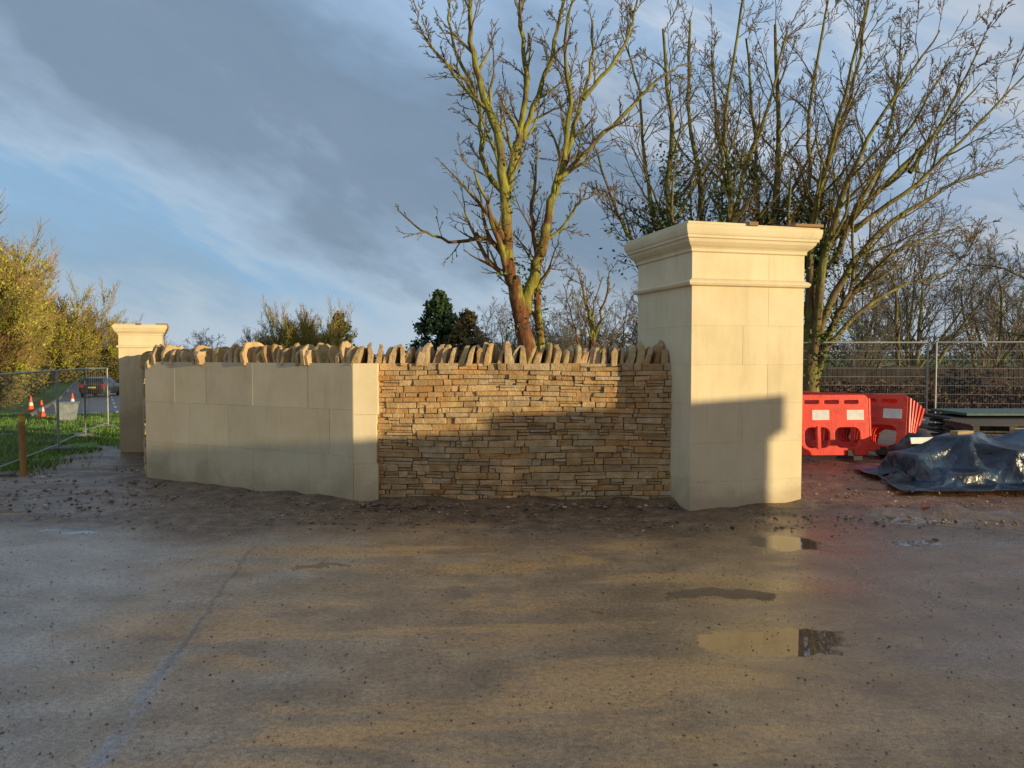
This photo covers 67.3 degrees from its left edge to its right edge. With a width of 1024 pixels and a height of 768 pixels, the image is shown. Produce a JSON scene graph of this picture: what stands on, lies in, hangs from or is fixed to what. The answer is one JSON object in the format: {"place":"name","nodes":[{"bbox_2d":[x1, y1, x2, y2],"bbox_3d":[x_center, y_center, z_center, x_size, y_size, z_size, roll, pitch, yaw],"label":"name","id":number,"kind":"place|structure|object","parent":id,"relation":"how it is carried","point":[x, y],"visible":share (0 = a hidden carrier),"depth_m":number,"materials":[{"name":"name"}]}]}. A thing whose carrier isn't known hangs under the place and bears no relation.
{"place":"outdoors","nodes":[
{"label":"outdoors","id":0,"kind":"place"},
{"bbox_2d":[34,382,119,415],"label":"road","id":1,"kind":"structure","parent":0,"point":[95,405],"depth_m":48.63,"materials":[{"name":"grey asphalt"}]},
{"bbox_2d":[79,376,118,396],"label":"hatchback car","id":2,"kind":"object","parent":1,"relation":"on","point":[101,387],"visible":0.88,"depth_m":56.20,"materials":[{"name":"grey paint"}]},
{"bbox_2d":[0,355,1023,767],"bbox_3d":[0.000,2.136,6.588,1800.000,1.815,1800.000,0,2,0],"label":"ground","id":3,"kind":"structure","parent":0,"point":[890,709],"depth_m":4.49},
{"bbox_2d":[0,355,11,381],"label":"willow bush","id":4,"kind":"object","parent":3,"relation":"on","point":[4,364],"visible":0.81,"depth_m":41.93,"materials":[{"name":"green plant"}]},
{"bbox_2d":[17,413,26,476],"bbox_3d":[-8.562,1.185,13.457,0.129,1.352,0.116,0,2,0],"label":"timber post","id":5,"kind":"object","parent":3,"relation":"on","point":[22,443],"visible":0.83,"depth_m":13.41,"materials":[{"name":"brown wood"}]},
{"bbox_2d":[24,396,34,411],"bbox_3d":[-23.800,0.973,38.067,0.420,0.750,0.420,0,2,0],"label":"traffic cone","id":6,"kind":"object","parent":3,"relation":"on","point":[30,405],"visible":0.91,"depth_m":37.98,"materials":[{"name":"orange plastic"}]},
{"bbox_2d":[0,189,58,381],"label":"willow bush","id":7,"kind":"object","parent":3,"relation":"on","point":[17,292],"visible":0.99,"depth_m":45.77,"materials":[{"name":"green plant"}]},
{"bbox_2d":[0,217,58,377],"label":"willow bush","id":8,"kind":"object","parent":3,"relation":"on","point":[43,264],"visible":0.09,"depth_m":53.72,"materials":[{"name":"green plant"}]},
{"bbox_2d":[0,370,72,476],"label":"site fence","id":9,"kind":"object","parent":3,"relation":"on","point":[48,407],"visible":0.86,"depth_m":17.69,"materials":[{"name":"metal"}]},
{"bbox_2d":[13,296,61,382],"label":"willow bush","id":10,"kind":"object","parent":3,"relation":"on","point":[40,334],"visible":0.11,"depth_m":57.24,"materials":[{"name":"green plant"}]},
{"bbox_2d":[12,236,63,392],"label":"willow bush","id":11,"kind":"object","parent":3,"relation":"on","point":[48,325],"visible":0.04,"depth_m":64.16,"materials":[{"name":"green plant"}]},
{"bbox_2d":[38,400,48,417],"bbox_3d":[-19.600,1.042,32.065,0.420,0.750,0.420,0,2,0],"label":"traffic cone","id":12,"kind":"object","parent":3,"relation":"on","point":[41,409],"visible":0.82,"depth_m":32.00,"materials":[{"name":"orange plastic"}]},
{"bbox_2d":[29,382,75,416],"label":"kerb","id":13,"kind":"structure","parent":3,"relation":"on","point":[36,411],"depth_m":47.20,"materials":[{"name":"concrete"}]},
{"bbox_2d":[0,356,118,407],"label":"hedgerow","id":14,"kind":"object","parent":3,"relation":"on","point":[31,388],"visible":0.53,"depth_m":64.89,"materials":[{"name":"green plant"}]},
{"bbox_2d":[53,401,79,421],"bbox_3d":[-17.400,1.087,30.066,0.900,0.765,0.780,-1,3,-29],"label":"utility tub","id":15,"kind":"object","parent":3,"relation":"on","point":[65,409],"visible":0.81,"depth_m":29.80,"materials":[{"name":"grey plastic"}]},
{"bbox_2d":[0,411,142,476],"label":"grass","id":16,"kind":"structure","parent":3,"relation":"on","point":[91,419],"depth_m":22.59,"materials":[{"name":"green plant"}]},
{"bbox_2d":[35,270,125,381],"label":"willow bush","id":17,"kind":"object","parent":3,"relation":"on","point":[61,340],"visible":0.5,"depth_m":88.59,"materials":[{"name":"green plant"}]},
{"bbox_2d":[45,367,118,447],"bbox_3d":[-12.872,0.580,23.233,0.670,2.170,7.406,-1,2,-19],"label":"site fence","id":18,"kind":"object","parent":3,"relation":"on","point":[85,433],"visible":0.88,"depth_m":23.20,"materials":[{"name":"metal"}]},
{"bbox_2d":[68,308,144,380],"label":"willow bush","id":19,"kind":"object","parent":3,"relation":"on","point":[111,350],"visible":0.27,"depth_m":93.37,"materials":[{"name":"green plant"}]},
{"bbox_2d":[112,323,169,451],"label":"gate pier","id":20,"kind":"structure","parent":3,"relation":"on","point":[136,341],"depth_m":19.48,"materials":[{"name":"stone"}]},
{"bbox_2d":[142,366,146,476],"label":"dry stone garden wall","id":21,"kind":"structure","parent":3,"relation":"on","point":[144,419],"depth_m":10.32,"materials":[{"name":"beige stone"}]},
{"bbox_2d":[168,333,213,350],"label":"distant bare tree","id":22,"kind":"object","parent":3,"relation":"on","point":[195,344],"visible":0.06,"depth_m":64.05,"materials":[{"name":"grey plant"}]},
{"bbox_2d":[183,328,245,350],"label":"distant bare tree","id":23,"kind":"object","parent":3,"relation":"on","point":[201,342],"visible":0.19,"depth_m":61.83,"materials":[{"name":"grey plant"}]},
{"bbox_2d":[146,401,353,472],"bbox_3d":[-3.068,0.569,9.168,3.292,1.646,0.416,1,3,27],"label":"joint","id":24,"kind":"object","parent":3,"relation":"on","point":[284,451],"visible":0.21,"depth_m":8.62,"materials":[{"name":"stone"}]},
{"bbox_2d":[151,341,359,365],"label":"upright coping stones","id":25,"kind":"object","parent":24,"relation":"on","point":[259,352],"visible":0.87,"depth_m":8.89,"materials":[{"name":"beige stone"}]},
{"bbox_2d":[145,362,379,500],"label":"ashlar blocks","id":26,"kind":"structure","parent":24,"relation":"on","point":[278,426],"depth_m":8.79,"materials":[{"name":"stone"}]},
{"bbox_2d":[239,311,321,346],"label":"willow bush","id":27,"kind":"object","parent":3,"relation":"on","point":[248,337],"visible":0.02,"depth_m":58.40,"materials":[{"name":"green plant"}]},
{"bbox_2d":[255,294,357,347],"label":"willow bush","id":28,"kind":"object","parent":3,"relation":"on","point":[307,334],"visible":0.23,"depth_m":56.77,"materials":[{"name":"green plant"}]},
{"bbox_2d":[324,311,357,347],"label":"evergreen tree","id":29,"kind":"object","parent":3,"relation":"on","point":[347,331],"visible":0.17,"depth_m":59.49,"materials":[{"name":"green plant"}]},
{"bbox_2d":[405,289,469,362],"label":"evergreen tree","id":30,"kind":"object","parent":3,"relation":"on","point":[439,318],"visible":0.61,"depth_m":49.22,"materials":[{"name":"green plant"}]},
{"bbox_2d":[436,307,497,362],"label":"deciduous shrub","id":31,"kind":"object","parent":3,"relation":"on","point":[462,328],"visible":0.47,"depth_m":48.30,"materials":[{"name":"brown plant"}]},
{"bbox_2d":[471,296,533,362],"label":"distant bare tree","id":32,"kind":"object","parent":3,"relation":"on","point":[509,337],"visible":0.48,"depth_m":46.10,"materials":[{"name":"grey plant"}]},
{"bbox_2d":[0,457,1023,548],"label":"rubble stones","id":33,"kind":"object","parent":3,"relation":"on","point":[448,505],"visible":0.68,"depth_m":7.97,"materials":[{"name":"brown stone"}]},
{"bbox_2d":[805,391,917,451],"bbox_3d":[5.519,0.644,12.762,2.107,0.976,0.550,5,-15,41],"label":"pedestrian barrier","id":34,"kind":"object","parent":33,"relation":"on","point":[876,427],"visible":0.14,"depth_m":12.42,"materials":[{"name":"red plastic"}]},
{"bbox_2d":[378,363,669,498],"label":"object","id":35,"kind":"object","parent":3,"relation":"on","point":[603,464],"visible":0.14,"depth_m":8.32,"materials":[{"name":"brown stone"}]},
{"bbox_2d":[350,340,667,365],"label":"upright coping stones","id":36,"kind":"object","parent":35,"relation":"on","point":[638,352],"visible":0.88,"depth_m":8.32,"materials":[{"name":"beige stone"}]},
{"bbox_2d":[377,363,671,499],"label":"dry stone garden wall","id":37,"kind":"structure","parent":3,"relation":"on","point":[469,475],"depth_m":8.30,"materials":[{"name":"beige stone"}]},
{"bbox_2d":[60,331,1022,377],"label":"distant hedge","id":38,"kind":"object","parent":3,"relation":"on","point":[831,352],"visible":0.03,"depth_m":97.00,"materials":[{"name":"plant"}]},
{"bbox_2d":[501,297,586,349],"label":"distant bare tree","id":39,"kind":"object","parent":3,"relation":"on","point":[533,329],"visible":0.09,"depth_m":47.61,"materials":[{"name":"grey plant"}]},
{"bbox_2d":[395,0,698,362],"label":"mossy bare tree","id":40,"kind":"object","parent":3,"relation":"on","point":[521,300],"visible":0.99,"depth_m":14.71,"materials":[{"name":"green plant"}]},
{"bbox_2d":[535,306,619,358],"bbox_3d":[3.313,-1.663,38.229,4.520,4.526,3.002,1,2,22],"label":"distant bare tree","id":41,"kind":"object","parent":3,"relation":"on","point":[562,344],"visible":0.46,"depth_m":37.96,"materials":[{"name":"brown plant"}]},
{"bbox_2d":[542,287,629,362],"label":"distant bare tree","id":42,"kind":"object","parent":3,"relation":"on","point":[583,337],"visible":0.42,"depth_m":41.93,"materials":[{"name":"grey plant"}]},
{"bbox_2d":[552,244,636,352],"bbox_3d":[1.754,-0.971,16.870,1.837,4.254,1.158,1,2,21],"label":"slender bare tree","id":43,"kind":"object","parent":3,"relation":"on","point":[593,332],"visible":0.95,"depth_m":16.88,"materials":[{"name":"brown plant"}]},
{"bbox_2d":[572,280,637,356],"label":"distant bare tree","id":44,"kind":"object","parent":3,"relation":"on","point":[635,334],"visible":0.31,"depth_m":43.54,"materials":[{"name":"grey plant"}]},
{"bbox_2d":[559,0,829,283],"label":"ivy clad bare tree","id":45,"kind":"object","parent":3,"relation":"on","point":[735,213],"visible":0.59,"depth_m":18.71,"materials":[{"name":"brown plant"}]},
{"bbox_2d":[624,220,823,510],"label":"gate pier","id":46,"kind":"structure","parent":3,"relation":"on","point":[721,310],"depth_m":8.00,"materials":[{"name":"stone"}]},
{"bbox_2d":[678,0,900,305],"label":"ivy clad bare tree","id":47,"kind":"object","parent":3,"relation":"on","point":[796,214],"visible":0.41,"depth_m":19.16,"materials":[{"name":"brown plant"}]},
{"bbox_2d":[802,395,871,459],"bbox_3d":[4.377,0.651,11.586,2.107,0.976,0.550,0,-3,-3],"label":"pedestrian barrier","id":48,"kind":"object","parent":3,"relation":"on","point":[831,418],"visible":0.52,"depth_m":11.59,"materials":[{"name":"red plastic"}]},
{"bbox_2d":[804,293,904,367],"bbox_3d":[15.621,-1.753,35.721,4.931,4.937,3.274,1,3,30],"label":"distant bare tree","id":49,"kind":"object","parent":3,"relation":"on","point":[868,345],"visible":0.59,"depth_m":35.48,"materials":[{"name":"brown plant"}]},
{"bbox_2d":[802,392,911,456],"bbox_3d":[5.280,0.627,12.468,2.107,0.976,0.550,2,-9,35],"label":"pedestrian barrier","id":50,"kind":"object","parent":3,"relation":"on","point":[897,415],"visible":0.3,"depth_m":12.08,"materials":[{"name":"red plastic"}]},
{"bbox_2d":[802,391,914,451],"bbox_3d":[5.399,0.634,12.617,2.107,0.976,0.550,3,-12,38],"label":"pedestrian barrier","id":51,"kind":"object","parent":3,"relation":"on","point":[856,430],"visible":0.13,"depth_m":12.38,"materials":[{"name":"red plastic"}]},
{"bbox_2d":[809,391,921,447],"bbox_3d":[5.639,0.656,12.904,2.107,0.976,0.550,7,-17,44],"label":"pedestrian barrier","id":52,"kind":"object","parent":3,"relation":"on","point":[879,428],"visible":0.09,"depth_m":12.50,"materials":[{"name":"red plastic"}]},
{"bbox_2d":[803,341,932,428],"bbox_3d":[6.850,0.012,18.919,6.734,2.106,0.630,0,2,4],"label":"site fence","id":53,"kind":"object","parent":3,"relation":"on","point":[924,425],"visible":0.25,"depth_m":18.75,"materials":[{"name":"metal"}]},
{"bbox_2d":[811,391,924,447],"bbox_3d":[5.760,0.671,13.043,2.107,0.976,0.550,9,-19,46],"label":"pedestrian barrier","id":54,"kind":"object","parent":3,"relation":"on","point":[918,426],"visible":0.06,"depth_m":12.59,"materials":[{"name":"red plastic"}]},
{"bbox_2d":[824,248,934,367],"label":"distant bare tree","id":55,"kind":"object","parent":3,"relation":"on","point":[853,308],"visible":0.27,"depth_m":47.02,"materials":[{"name":"brown plant"}]},
{"bbox_2d":[751,0,1023,391],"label":"spreading bare tree","id":56,"kind":"object","parent":3,"relation":"on","point":[816,316],"visible":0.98,"depth_m":18.75,"materials":[{"name":"brown plant"}]},
{"bbox_2d":[819,365,1023,412],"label":"timber fence","id":57,"kind":"object","parent":3,"relation":"on","point":[955,385],"visible":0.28,"depth_m":23.60,"materials":[{"name":"brown wood"}]},
{"bbox_2d":[819,366,1023,412],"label":"bramble hedge","id":58,"kind":"object","parent":3,"relation":"on","point":[949,402],"visible":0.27,"depth_m":22.83,"materials":[{"name":"brown plant"}]},
{"bbox_2d":[910,437,932,443],"bbox_3d":[5.900,0.810,11.020,0.420,0.092,0.046,0,2,-9],"label":"white label board","id":59,"kind":"object","parent":3,"relation":"on","point":[917,440],"visible":0.57,"depth_m":11.00,"materials":[{"name":"white plastic"}]},
{"bbox_2d":[853,429,1023,490],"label":"tarpaulin covered pile","id":60,"kind":"object","parent":3,"relation":"on","point":[977,461],"visible":0.97,"depth_m":9.30,"materials":[{"name":"plastic"}]},
{"bbox_2d":[950,428,1023,434],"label":"timber offcuts","id":61,"kind":"object","parent":60,"relation":"on","point":[956,432],"visible":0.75,"depth_m":9.65,"materials":[{"name":"beige wood"}]},
{"bbox_2d":[855,200,1022,367],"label":"distant bare tree","id":62,"kind":"object","parent":3,"relation":"on","point":[908,322],"visible":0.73,"depth_m":36.41,"materials":[{"name":"brown plant"}]},
{"bbox_2d":[911,218,1023,367],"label":"distant bare tree","id":63,"kind":"object","parent":3,"relation":"on","point":[997,361],"visible":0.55,"depth_m":38.05,"materials":[{"name":"brown plant"}]},
{"bbox_2d":[923,408,1023,435],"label":"trench plate stack","id":64,"kind":"object","parent":3,"relation":"on","point":[988,413],"visible":0.3,"depth_m":13.33,"materials":[{"name":"grey metal"}]},
{"bbox_2d":[929,341,1023,422],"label":"site fence","id":65,"kind":"object","parent":3,"relation":"on","point":[969,342],"visible":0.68,"depth_m":18.42,"materials":[{"name":"metal"}]},
{"bbox_2d":[942,419,1023,435],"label":"pallet stack","id":66,"kind":"object","parent":3,"relation":"on","point":[996,427],"visible":0.32,"depth_m":12.16,"materials":[{"name":"wood"}]},
{"bbox_2d":[945,119,1023,354],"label":"bare tree","id":67,"kind":"object","parent":3,"relation":"on","point":[977,320],"visible":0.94,"depth_m":25.69,"materials":[{"name":"brown plant"}]},
{"bbox_2d":[968,251,1023,366],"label":"distant bare tree","id":68,"kind":"object","parent":3,"relation":"on","point":[1019,358],"visible":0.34,"depth_m":39.71,"materials":[{"name":"brown plant"}]},
{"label":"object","id":69,"kind":"object","parent":3,"relation":"on","visible":0},
{"bbox_2d":[140,351,160,368],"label":"upright coping stones","id":70,"kind":"object","parent":69,"relation":"on","point":[146,356],"visible":0.38,"depth_m":9.90,"materials":[{"name":"beige stone"}]},
{"bbox_2d":[0,523,1023,767],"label":"gravel","id":71,"kind":"structure","parent":0,"point":[478,659],"depth_m":4.02,"materials":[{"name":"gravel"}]},
{"bbox_2d":[0,0,1023,356],"label":"sky","id":72,"kind":"structure","parent":0,"point":[206,158],"materials":[{"name":"blue"}]},
{"bbox_2d":[880,471,915,484],"bbox_3d":[4.750,1.167,9.440,0.489,0.202,0.436,0,2,0],"label":"rubble sack","id":73,"kind":"object","parent":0,"point":[902,476],"visible":0.45,"depth_m":9.36,"materials":[{"name":"grey plastic"}]},
{"bbox_2d":[885,430,932,453],"bbox_3d":[5.934,0.937,11.331,0.845,0.525,0.649,0,2,0],"label":"rubble sack","id":74,"kind":"object","parent":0,"point":[904,443],"visible":0.26,"depth_m":11.33,"materials":[{"name":"grey plastic"}]}
]}

